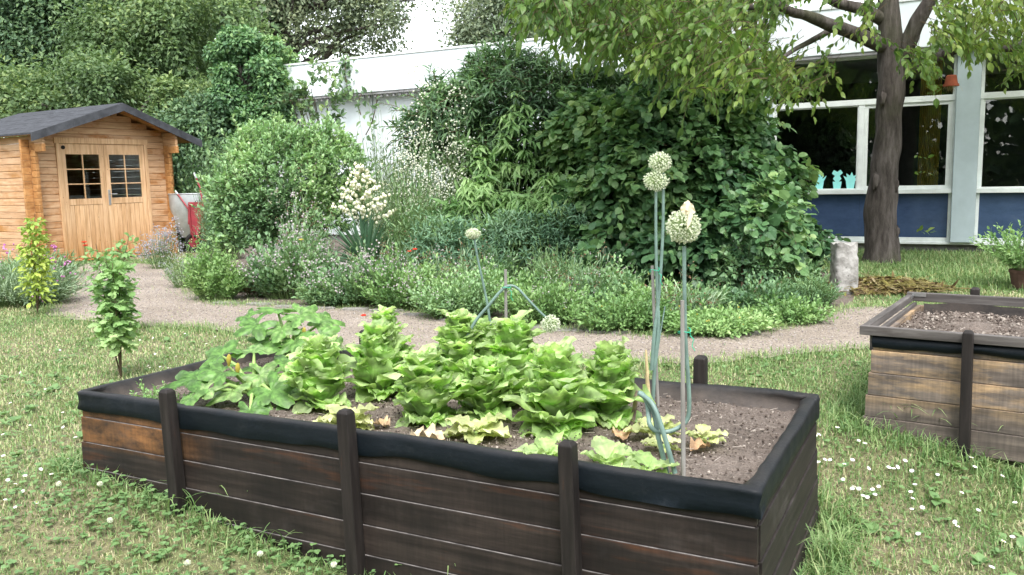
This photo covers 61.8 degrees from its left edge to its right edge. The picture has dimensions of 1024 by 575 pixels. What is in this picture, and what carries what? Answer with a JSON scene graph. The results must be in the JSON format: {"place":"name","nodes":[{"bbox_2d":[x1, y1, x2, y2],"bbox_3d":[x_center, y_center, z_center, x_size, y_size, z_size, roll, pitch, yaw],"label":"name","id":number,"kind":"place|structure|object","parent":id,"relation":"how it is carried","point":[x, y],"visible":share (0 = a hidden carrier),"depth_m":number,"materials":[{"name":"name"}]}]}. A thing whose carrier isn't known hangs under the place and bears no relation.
{"place":"outdoors","nodes":[
{"label":"outdoors","id":0,"kind":"place"},
{"bbox_2d":[240,279,267,296],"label":"withered clump","id":1,"kind":"object","parent":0,"point":[250,292],"visible":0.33,"depth_m":10.07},
{"bbox_2d":[274,157,338,259],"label":"wild grass","id":2,"kind":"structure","parent":0,"point":[317,228],"depth_m":10.50,"materials":[{"name":"green plant"}]},
{"bbox_2d":[344,230,416,283],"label":"wild grass","id":3,"kind":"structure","parent":0,"point":[382,253],"depth_m":9.44,"materials":[{"name":"green plant"}]},
{"bbox_2d":[356,108,430,254],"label":"pale grass","id":4,"kind":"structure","parent":0,"point":[393,202],"depth_m":11.65,"materials":[{"name":"green plant"}]},
{"bbox_2d":[7,0,877,188],"label":"sky","id":5,"kind":"structure","parent":0,"point":[425,36],"materials":[{"name":"white"}]},
{"bbox_2d":[47,263,905,362],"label":"gravel path","id":6,"kind":"structure","parent":0,"point":[816,330],"depth_m":7.65,"materials":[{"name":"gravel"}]},
{"bbox_2d":[133,216,184,268],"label":"lavender","id":7,"kind":"object","parent":6,"relation":"on","point":[160,250],"visible":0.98,"depth_m":13.64,"materials":[{"name":"grey plant"}]},
{"bbox_2d":[0,188,1023,574],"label":"ground","id":8,"kind":"structure","parent":0,"point":[262,570],"depth_m":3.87,"materials":[{"name":"plant"}]},
{"bbox_2d":[12,214,59,311],"bbox_3d":[-4.985,-0.233,8.934,0.426,1.070,0.470,-1,7,0],"label":"sapling","id":9,"kind":"object","parent":8,"relation":"on","point":[33,259],"visible":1,"depth_m":8.89,"materials":[{"name":"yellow plant"}]},
{"bbox_2d":[0,245,90,276],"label":"pink border","id":10,"kind":"object","parent":8,"relation":"on","point":[66,262],"visible":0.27,"depth_m":12.72,"materials":[{"name":"green plant"}]},
{"bbox_2d":[0,243,94,306],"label":"pink border","id":11,"kind":"object","parent":8,"relation":"on","point":[8,285],"visible":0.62,"depth_m":9.79,"materials":[{"name":"grey plant"}]},
{"bbox_2d":[0,103,202,263],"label":"garden shed","id":12,"kind":"structure","parent":8,"relation":"on","point":[47,176],"depth_m":15.64,"materials":[{"name":"brown wood"}]},
{"bbox_2d":[59,144,110,259],"bbox_3d":[-7.698,-1.553,15.452,0.057,2.055,0.822,3,9,32],"label":"door","id":13,"kind":"structure","parent":12,"relation":"in","point":[85,221],"depth_m":15.45,"materials":[{"name":"wood"}]},
{"bbox_2d":[103,144,150,255],"bbox_3d":[-7.243,-1.651,16.131,0.101,2.055,0.822,3,9,32],"label":"door","id":14,"kind":"structure","parent":12,"relation":"in","point":[130,216],"depth_m":16.15,"materials":[{"name":"wood"}]},
{"bbox_2d":[0,41,212,189],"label":"understory tree","id":15,"kind":"object","parent":8,"relation":"on","point":[27,90],"visible":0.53,"depth_m":19.18,"materials":[{"name":"green plant"}]},
{"bbox_2d":[0,0,213,76],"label":"dark tree","id":16,"kind":"object","parent":8,"relation":"on","point":[23,24],"visible":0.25,"depth_m":22.86,"materials":[{"name":"green plant"}]},
{"bbox_2d":[82,232,140,315],"bbox_3d":[-3.581,-0.033,7.694,0.535,0.933,0.468,-1,7,0],"label":"sapling","id":17,"kind":"object","parent":8,"relation":"on","point":[124,254],"visible":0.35,"depth_m":7.65,"materials":[{"name":"green plant"}]},
{"bbox_2d":[87,260,142,377],"bbox_3d":[-2.762,0.227,5.940,0.374,0.834,0.410,-1,7,0],"label":"sapling","id":18,"kind":"object","parent":8,"relation":"on","point":[114,330],"visible":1,"depth_m":5.89,"materials":[{"name":"green plant"}]},
{"bbox_2d":[32,0,287,233],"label":"maple tree","id":19,"kind":"object","parent":8,"relation":"on","point":[164,36],"visible":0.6,"depth_m":21.47,"materials":[{"name":"green plant"}]},
{"bbox_2d":[168,173,207,251],"bbox_3d":[-6.204,-1.482,16.821,1.221,1.545,0.576,3,9,31],"label":"wheelbarrow","id":20,"kind":"object","parent":8,"relation":"on","point":[182,210],"visible":0.73,"depth_m":16.73,"materials":[{"name":"metal"}]},
{"bbox_2d":[95,0,307,172],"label":"tree","id":21,"kind":"object","parent":8,"relation":"on","point":[225,18],"visible":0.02,"depth_m":32.21,"materials":[{"name":"green plant"}]},
{"bbox_2d":[129,90,278,229],"bbox_3d":[-6.940,-2.682,19.158,4.188,3.495,3.053,5,10,42],"label":"hedge tree","id":22,"kind":"object","parent":8,"relation":"on","point":[197,110],"visible":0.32,"depth_m":18.58,"materials":[{"name":"green plant"}]},
{"bbox_2d":[257,56,363,177],"bbox_3d":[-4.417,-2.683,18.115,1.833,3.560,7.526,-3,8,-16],"label":"young mulberry","id":23,"kind":"object","parent":8,"relation":"on","point":[297,93],"visible":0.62,"depth_m":15.15,"materials":[{"name":"plant"}]},
{"bbox_2d":[209,0,454,206],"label":"tall tree","id":24,"kind":"object","parent":8,"relation":"on","point":[354,25],"visible":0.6,"depth_m":33.81,"materials":[{"name":"green plant"}]},
{"bbox_2d":[77,329,819,574],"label":"raised bed","id":25,"kind":"object","parent":8,"relation":"on","point":[380,499],"visible":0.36,"depth_m":3.26,"materials":[{"name":"brown wood"}]},
{"bbox_2d":[129,378,190,402],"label":"carrot plant","id":26,"kind":"object","parent":25,"relation":"on","point":[149,395],"visible":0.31,"depth_m":4.05,"materials":[{"name":"green plant"}]},
{"bbox_2d":[161,339,298,414],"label":"zucchini plant","id":27,"kind":"object","parent":25,"relation":"on","point":[259,393],"visible":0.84,"depth_m":3.95,"materials":[{"name":"plant"}]},
{"bbox_2d":[233,303,345,357],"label":"zucchini plant","id":28,"kind":"object","parent":25,"relation":"on","point":[325,324],"visible":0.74,"depth_m":4.65,"materials":[{"name":"plant"}]},
{"bbox_2d":[278,333,355,413],"bbox_3d":[-0.884,0.388,3.878,0.336,0.367,0.347,-1,7,0],"label":"lettuce","id":29,"kind":"object","parent":25,"relation":"on","point":[320,372],"visible":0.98,"depth_m":3.81,"materials":[{"name":"plant"}]},
{"bbox_2d":[312,402,378,429],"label":"lettuce","id":30,"kind":"object","parent":25,"relation":"on","point":[362,419],"visible":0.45,"depth_m":3.56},
{"bbox_2d":[344,317,405,402],"bbox_3d":[-0.645,0.352,4.089,0.369,0.418,0.364,-1,7,0],"label":"lettuce","id":31,"kind":"object","parent":25,"relation":"on","point":[376,355],"visible":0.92,"depth_m":4.01,"materials":[{"name":"plant"}]},
{"bbox_2d":[370,304,415,376],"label":"lettuce","id":32,"kind":"object","parent":25,"relation":"on","point":[386,312],"visible":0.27,"depth_m":4.45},
{"bbox_2d":[410,423,444,439],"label":"withered leaf","id":33,"kind":"object","parent":25,"relation":"on","point":[431,432],"visible":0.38,"depth_m":3.35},
{"bbox_2d":[391,344,473,427],"bbox_3d":[-0.343,0.417,3.615,0.365,0.347,0.342,-1,7,0],"label":"lettuce","id":34,"kind":"object","parent":25,"relation":"on","point":[423,396],"visible":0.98,"depth_m":3.55,"materials":[{"name":"plant"}]},
{"bbox_2d":[431,308,487,375],"bbox_3d":[-0.265,0.314,4.162,0.340,0.427,0.310,2,8,22],"label":"lettuce","id":35,"kind":"object","parent":25,"relation":"on","point":[456,344],"visible":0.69,"depth_m":4.11,"materials":[{"name":"plant"}]},
{"bbox_2d":[443,412,511,444],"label":"lettuce","id":36,"kind":"object","parent":25,"relation":"on","point":[488,424],"visible":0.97,"depth_m":3.38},
{"bbox_2d":[465,228,491,325],"bbox_3d":[-0.150,0.053,4.198,0.143,0.699,0.078,-1,7,0],"label":"flowering leek","id":37,"kind":"object","parent":25,"relation":"in","point":[473,233],"visible":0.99,"depth_m":4.17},
{"bbox_2d":[447,354,519,420],"bbox_3d":[-0.138,0.429,3.681,0.349,0.318,0.349,-1,7,0],"label":"lettuce","id":38,"kind":"object","parent":25,"relation":"on","point":[491,381],"visible":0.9,"depth_m":3.60,"materials":[{"name":"plant"}]},
{"bbox_2d":[470,315,498,356],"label":"lettuce","id":39,"kind":"object","parent":25,"relation":"on","point":[483,326],"visible":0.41,"depth_m":4.20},
{"bbox_2d":[504,269,507,317],"bbox_3d":[-0.029,0.139,4.129,0.020,0.455,0.016,-1,7,0],"label":"stake","id":40,"kind":"object","parent":25,"relation":"on","point":[505,296],"visible":0.57,"depth_m":4.11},
{"bbox_2d":[475,309,545,407],"bbox_3d":[0.036,0.337,3.852,0.422,0.476,0.410,3,9,30],"label":"lettuce","id":41,"kind":"object","parent":25,"relation":"on","point":[512,335],"visible":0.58,"depth_m":3.80,"materials":[{"name":"plant"}]},
{"bbox_2d":[466,284,560,335],"bbox_3d":[0.004,0.109,4.105,0.462,0.252,0.102,-1,7,0],"label":"flowering leek","id":42,"kind":"object","parent":25,"relation":"on","point":[549,323],"visible":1,"depth_m":4.10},
{"bbox_2d":[512,436,557,455],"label":"lettuce","id":43,"kind":"object","parent":25,"relation":"on","point":[547,445],"visible":0.46,"depth_m":3.10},
{"bbox_2d":[499,336,609,442],"bbox_3d":[0.185,0.408,3.457,0.397,0.411,0.375,3,8,28],"label":"lettuce","id":44,"kind":"object","parent":25,"relation":"on","point":[556,392],"visible":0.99,"depth_m":3.39,"materials":[{"name":"plant"}]},
{"bbox_2d":[581,435,639,466],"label":"lettuce","id":45,"kind":"object","parent":25,"relation":"on","point":[610,452],"visible":0.89,"depth_m":3.02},
{"bbox_2d":[574,336,655,429],"bbox_3d":[0.388,0.403,3.575,0.329,0.403,0.395,-3,8,-12],"label":"lettuce","id":46,"kind":"object","parent":25,"relation":"on","point":[611,368],"visible":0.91,"depth_m":3.52,"materials":[{"name":"plant"}]},
{"bbox_2d":[645,350,650,393],"bbox_3d":[0.597,0.396,3.723,0.036,0.252,0.024,-1,7,0],"label":"dry leaf sheath","id":47,"kind":"object","parent":25,"relation":"on","point":[647,381],"visible":0.68,"depth_m":3.71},
{"bbox_2d":[621,450,679,473],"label":"lettuce","id":48,"kind":"object","parent":25,"relation":"on","point":[649,460],"visible":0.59,"depth_m":2.92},
{"bbox_2d":[623,414,686,442],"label":"lettuce","id":49,"kind":"object","parent":25,"relation":"on","point":[638,428],"visible":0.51,"depth_m":3.33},
{"bbox_2d":[651,266,659,408],"bbox_3d":[0.630,0.225,3.762,0.040,0.646,0.016,-1,7,0],"label":"stake","id":50,"kind":"object","parent":25,"relation":"on","point":[653,313],"visible":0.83,"depth_m":3.74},
{"bbox_2d":[643,151,671,399],"bbox_3d":[0.631,-0.042,3.707,0.130,1.087,0.107,-1,7,0],"label":"flowering leek","id":51,"kind":"object","parent":25,"relation":"in","point":[659,160],"visible":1,"depth_m":3.68,"materials":[{"name":"plant"}]},
{"bbox_2d":[641,435,680,452],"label":"lettuce","id":52,"kind":"object","parent":25,"relation":"on","point":[652,441],"visible":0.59,"depth_m":3.18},
{"bbox_2d":[637,200,700,473],"bbox_3d":[0.529,0.173,2.891,0.216,0.931,0.128,2,8,26],"label":"flowering leek","id":53,"kind":"object","parent":25,"relation":"on","point":[683,219],"visible":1,"depth_m":2.86,"materials":[{"name":"plant"}]},
{"bbox_2d":[680,300,685,475],"bbox_3d":[0.575,0.343,2.875,0.021,0.606,0.016,-1,7,0],"label":"stake","id":54,"kind":"object","parent":25,"relation":"on","point":[682,362],"visible":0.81,"depth_m":2.87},
{"bbox_2d":[690,437,709,450],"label":"withered leaf","id":55,"kind":"object","parent":25,"relation":"on","point":[697,443],"visible":1,"depth_m":3.18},
{"bbox_2d":[685,424,728,443],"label":"lettuce","id":56,"kind":"object","parent":25,"relation":"on","point":[703,433],"visible":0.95,"depth_m":3.24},
{"bbox_2d":[435,0,567,47],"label":"tall tree","id":57,"kind":"object","parent":8,"relation":"on","point":[477,23],"visible":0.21,"depth_m":31.11,"materials":[{"name":"green plant"}]},
{"bbox_2d":[0,415,1023,574],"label":"clover","id":58,"kind":"object","parent":8,"relation":"on","point":[138,549],"visible":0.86,"depth_m":3.62,"materials":[{"name":"plant"}]},
{"bbox_2d":[0,319,1023,574],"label":"plantain weeds","id":59,"kind":"object","parent":8,"relation":"on","point":[978,557],"visible":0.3,"depth_m":4.12,"materials":[{"name":"plant"}]},
{"bbox_2d":[156,401,1002,574],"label":"long grass","id":60,"kind":"structure","parent":8,"relation":"on","point":[831,549],"depth_m":3.40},
{"bbox_2d":[272,0,1023,251],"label":"building","id":61,"kind":"structure","parent":8,"relation":"on","point":[977,190],"depth_m":16.58,"materials":[{"name":"paint"}]},
{"bbox_2d":[334,54,358,99],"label":"creeper","id":62,"kind":"object","parent":61,"relation":"hanging from","point":[345,65],"visible":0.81,"depth_m":18.16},
{"bbox_2d":[361,86,379,140],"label":"creeper","id":63,"kind":"object","parent":61,"relation":"attached to","point":[364,89],"visible":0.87,"depth_m":17.95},
{"bbox_2d":[832,170,842,188],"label":"paper cactus","id":64,"kind":"object","parent":61,"relation":"on","point":[837,179],"visible":1,"depth_m":14.20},
{"bbox_2d":[773,50,957,241],"bbox_3d":[5.672,-2.268,13.979,2.766,3.003,0.150,3,8,28],"label":"window frame","id":65,"kind":"structure","parent":61,"relation":"in","point":[861,103],"depth_m":13.83,"materials":[{"name":"paint"}]},
{"bbox_2d":[917,60,942,184],"bbox_3d":[6.640,-2.628,13.584,0.300,2.100,0.072,3,8,28],"label":"curtain","id":66,"kind":"object","parent":61,"relation":"hanging from","point":[929,129],"visible":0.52,"depth_m":13.61,"materials":[{"name":"fabric"}]},
{"bbox_2d":[974,44,1023,242],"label":"window frame","id":67,"kind":"structure","parent":61,"relation":"in","point":[987,95],"depth_m":13.09,"materials":[{"name":"paint"}]},
{"bbox_2d":[498,0,1023,263],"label":"walnut tree","id":68,"kind":"object","parent":8,"relation":"on","point":[610,31],"visible":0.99,"depth_m":9.78,"materials":[{"name":"green plant"}]},
{"bbox_2d":[943,52,961,92],"bbox_3d":[5.875,-2.954,11.395,0.224,0.709,0.197,-1,7,0],"label":"hanging pot","id":69,"kind":"object","parent":68,"relation":"hanging from","point":[951,80],"visible":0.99,"depth_m":11.37,"materials":[{"name":"ceramic"}]},
{"bbox_2d":[859,287,1023,462],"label":"raised bed","id":70,"kind":"object","parent":8,"relation":"on","point":[958,359],"visible":0.99,"depth_m":4.33,"materials":[{"name":"brown wood"}]},
{"bbox_2d":[969,220,1023,288],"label":"potted shrub","id":71,"kind":"object","parent":8,"relation":"on","point":[1015,260],"visible":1,"depth_m":9.40,"materials":[{"name":"green plant"}]},
{"bbox_2d":[187,239,853,331],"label":"soil","id":72,"kind":"structure","parent":0,"point":[849,297],"depth_m":9.89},
{"bbox_2d":[158,245,198,287],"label":"lavender","id":73,"kind":"object","parent":72,"relation":"on","point":[175,281],"visible":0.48,"depth_m":11.07,"materials":[{"name":"green plant"}]},
{"bbox_2d":[177,232,248,300],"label":"lime plant","id":74,"kind":"object","parent":72,"relation":"on","point":[207,278],"visible":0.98,"depth_m":9.76,"materials":[{"name":"green plant"}]},
{"bbox_2d":[173,106,252,249],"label":"tall weeds","id":75,"kind":"object","parent":72,"relation":"on","point":[188,187],"visible":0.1,"depth_m":17.38,"materials":[{"name":"green plant"}]},
{"bbox_2d":[190,170,247,259],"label":"tall weeds","id":76,"kind":"object","parent":72,"relation":"on","point":[208,227],"visible":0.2,"depth_m":14.87,"materials":[{"name":"green plant"}]},
{"bbox_2d":[202,24,302,240],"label":"ivy column","id":77,"kind":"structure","parent":72,"relation":"on","point":[249,78],"depth_m":18.49,"materials":[{"name":"green plant"}]},
{"bbox_2d":[190,105,378,259],"bbox_3d":[-3.153,-1.399,12.230,2.790,2.470,2.055,-1,7,0],"label":"rounded shrub","id":78,"kind":"object","parent":72,"relation":"on","point":[240,164],"visible":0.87,"depth_m":11.81,"materials":[{"name":"green plant"}]},
{"bbox_2d":[230,192,341,299],"bbox_3d":[-2.571,-0.489,9.888,1.112,1.226,1.081,5,10,39],"label":"aster clump","id":79,"kind":"object","parent":72,"relation":"on","point":[275,273],"visible":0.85,"depth_m":9.77,"materials":[{"name":"green plant"}]},
{"bbox_2d":[291,275,367,306],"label":"border weeds","id":80,"kind":"object","parent":72,"relation":"on","point":[332,300],"visible":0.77,"depth_m":9.11,"materials":[{"name":"green plant"}]},
{"bbox_2d":[300,239,414,306],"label":"aster clump","id":81,"kind":"object","parent":72,"relation":"on","point":[344,278],"visible":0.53,"depth_m":9.15,"materials":[{"name":"green plant"}]},
{"bbox_2d":[328,160,404,269],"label":"yucca","id":82,"kind":"object","parent":72,"relation":"on","point":[367,235],"visible":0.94,"depth_m":10.88,"materials":[{"name":"white plant"}]},
{"bbox_2d":[349,101,438,238],"bbox_3d":[-1.689,-1.578,12.500,1.499,2.667,1.103,-1,7,0],"label":"grey perennial","id":83,"kind":"object","parent":72,"relation":"on","point":[384,169],"visible":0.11,"depth_m":12.38,"materials":[{"name":"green plant"}]},
{"bbox_2d":[354,242,462,309],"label":"aster clump","id":84,"kind":"object","parent":72,"relation":"on","point":[394,293],"visible":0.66,"depth_m":8.80,"materials":[{"name":"green plant"}]},
{"bbox_2d":[375,159,455,266],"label":"tall weeds","id":85,"kind":"object","parent":72,"relation":"on","point":[401,224],"visible":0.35,"depth_m":10.88,"materials":[{"name":"green plant"}]},
{"bbox_2d":[389,122,468,260],"bbox_3d":[-1.114,-1.298,11.958,1.366,2.228,0.962,-1,7,0],"label":"grey perennial","id":86,"kind":"object","parent":72,"relation":"on","point":[445,173],"visible":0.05,"depth_m":11.72,"materials":[{"name":"green plant"}]},
{"bbox_2d":[393,65,475,273],"bbox_3d":[-1.014,-1.539,11.477,1.171,2.826,0.994,-1,7,0],"label":"white spray","id":87,"kind":"object","parent":72,"relation":"on","point":[447,182],"visible":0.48,"depth_m":11.38,"materials":[{"name":"grey plant"}]},
{"bbox_2d":[414,216,490,285],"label":"wild grass","id":88,"kind":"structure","parent":72,"relation":"on","point":[460,261],"depth_m":9.01,"materials":[{"name":"green plant"}]},
{"bbox_2d":[404,253,509,318],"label":"oregano clump","id":89,"kind":"object","parent":72,"relation":"on","point":[451,297],"visible":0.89,"depth_m":8.15,"materials":[{"name":"green plant"}]},
{"bbox_2d":[428,233,530,279],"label":"border weeds","id":90,"kind":"object","parent":72,"relation":"on","point":[511,274],"visible":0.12,"depth_m":9.83,"materials":[{"name":"green plant"}]},
{"bbox_2d":[456,255,545,306],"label":"border weeds","id":91,"kind":"object","parent":72,"relation":"on","point":[522,278],"visible":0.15,"depth_m":8.89,"materials":[{"name":"green plant"}]},
{"bbox_2d":[411,91,595,277],"bbox_3d":[0.020,-1.315,11.054,2.697,2.468,1.825,-1,7,0],"label":"willowy shrub","id":92,"kind":"object","parent":72,"relation":"on","point":[476,193],"visible":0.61,"depth_m":11.01,"materials":[{"name":"green plant"}]},
{"bbox_2d":[394,179,612,278],"bbox_3d":[0.010,-0.622,10.322,2.868,1.365,1.351,-2,7,-6],"label":"peony bush","id":93,"kind":"object","parent":72,"relation":"on","point":[493,230],"visible":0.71,"depth_m":10.17,"materials":[{"name":"green plant"}]},
{"bbox_2d":[372,24,635,242],"bbox_3d":[0.207,-2.002,12.313,4.277,3.511,3.177,3,9,29],"label":"laurel shrub","id":94,"kind":"object","parent":72,"relation":"on","point":[479,77],"visible":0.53,"depth_m":11.62,"materials":[{"name":"green plant"}]},
{"bbox_2d":[491,254,595,324],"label":"oregano clump","id":95,"kind":"object","parent":72,"relation":"on","point":[553,302],"visible":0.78,"depth_m":7.70,"materials":[{"name":"green plant"}]},
{"bbox_2d":[520,234,596,294],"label":"border weeds","id":96,"kind":"object","parent":72,"relation":"on","point":[541,272],"visible":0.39,"depth_m":9.15,"materials":[{"name":"green plant"}]},
{"bbox_2d":[543,242,624,294],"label":"wild grass","id":97,"kind":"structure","parent":72,"relation":"on","point":[569,279],"depth_m":8.51,"materials":[{"name":"green plant"}]},
{"bbox_2d":[558,252,635,309],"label":"oregano clump","id":98,"kind":"object","parent":72,"relation":"on","point":[607,272],"visible":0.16,"depth_m":8.55,"materials":[{"name":"green plant"}]},
{"bbox_2d":[582,262,649,307],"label":"border weeds","id":99,"kind":"object","parent":72,"relation":"on","point":[627,276],"visible":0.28,"depth_m":8.28,"materials":[{"name":"green plant"}]},
{"bbox_2d":[559,280,679,333],"bbox_3d":[0.964,0.128,7.439,1.115,0.504,0.808,-1,7,0],"label":"creeping mint","id":100,"kind":"object","parent":72,"relation":"on","point":[633,315],"visible":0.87,"depth_m":7.31,"materials":[{"name":"green plant"}]},
{"bbox_2d":[622,272,699,310],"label":"border weeds","id":101,"kind":"object","parent":72,"relation":"on","point":[670,286],"visible":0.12,"depth_m":8.04,"materials":[{"name":"green plant"}]},
{"bbox_2d":[535,69,850,291],"bbox_3d":[2.132,-1.314,10.574,4.017,3.040,3.346,1,8,17],"label":"hazel shrub","id":102,"kind":"object","parent":72,"relation":"on","point":[736,173],"visible":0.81,"depth_m":10.02,"materials":[{"name":"green plant"}]},
{"bbox_2d":[670,280,745,315],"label":"border weeds","id":103,"kind":"object","parent":72,"relation":"on","point":[726,289],"visible":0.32,"depth_m":7.92,"materials":[{"name":"green plant"}]},
{"bbox_2d":[649,299,784,338],"bbox_3d":[1.705,0.260,7.203,1.146,0.284,0.895,-1,7,0],"label":"creeping mint","id":104,"kind":"object","parent":72,"relation":"on","point":[710,322],"visible":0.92,"depth_m":7.08,"materials":[{"name":"green plant"}]},
{"bbox_2d":[705,236,830,295],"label":"mahonia bush","id":105,"kind":"object","parent":72,"relation":"on","point":[731,274],"visible":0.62,"depth_m":9.28,"materials":[{"name":"green plant"}]},
{"bbox_2d":[726,268,810,316],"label":"border weeds","id":106,"kind":"object","parent":72,"relation":"on","point":[751,295],"visible":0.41,"depth_m":7.94,"materials":[{"name":"green plant"}]},
{"bbox_2d":[747,289,838,324],"bbox_3d":[2.467,0.177,7.586,0.798,0.304,0.595,-1,7,0],"label":"creeping mint","id":107,"kind":"object","parent":72,"relation":"on","point":[796,312],"visible":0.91,"depth_m":7.52,"materials":[{"name":"green plant"}]},
{"bbox_2d":[780,266,846,306],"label":"border weeds","id":108,"kind":"object","parent":72,"relation":"on","point":[821,291],"visible":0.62,"depth_m":8.39,"materials":[{"name":"green plant"}]},
{"bbox_2d":[829,241,858,294],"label":"stone pillar","id":109,"kind":"structure","parent":72,"relation":"on","point":[844,263],"depth_m":9.21,"materials":[{"name":"stone"}]},
{"bbox_2d":[816,270,970,295],"bbox_3d":[4.110,-0.017,9.515,1.984,0.341,1.410,-1,7,0],"label":"cuttings heap","id":110,"kind":"object","parent":72,"relation":"on","point":[886,285],"visible":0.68,"depth_m":9.28,"materials":[{"name":"plant"}]},
{"bbox_2d":[632,261,727,314],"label":"wild grass","id":111,"kind":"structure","parent":0,"point":[691,300],"depth_m":7.68,"materials":[{"name":"green plant"}]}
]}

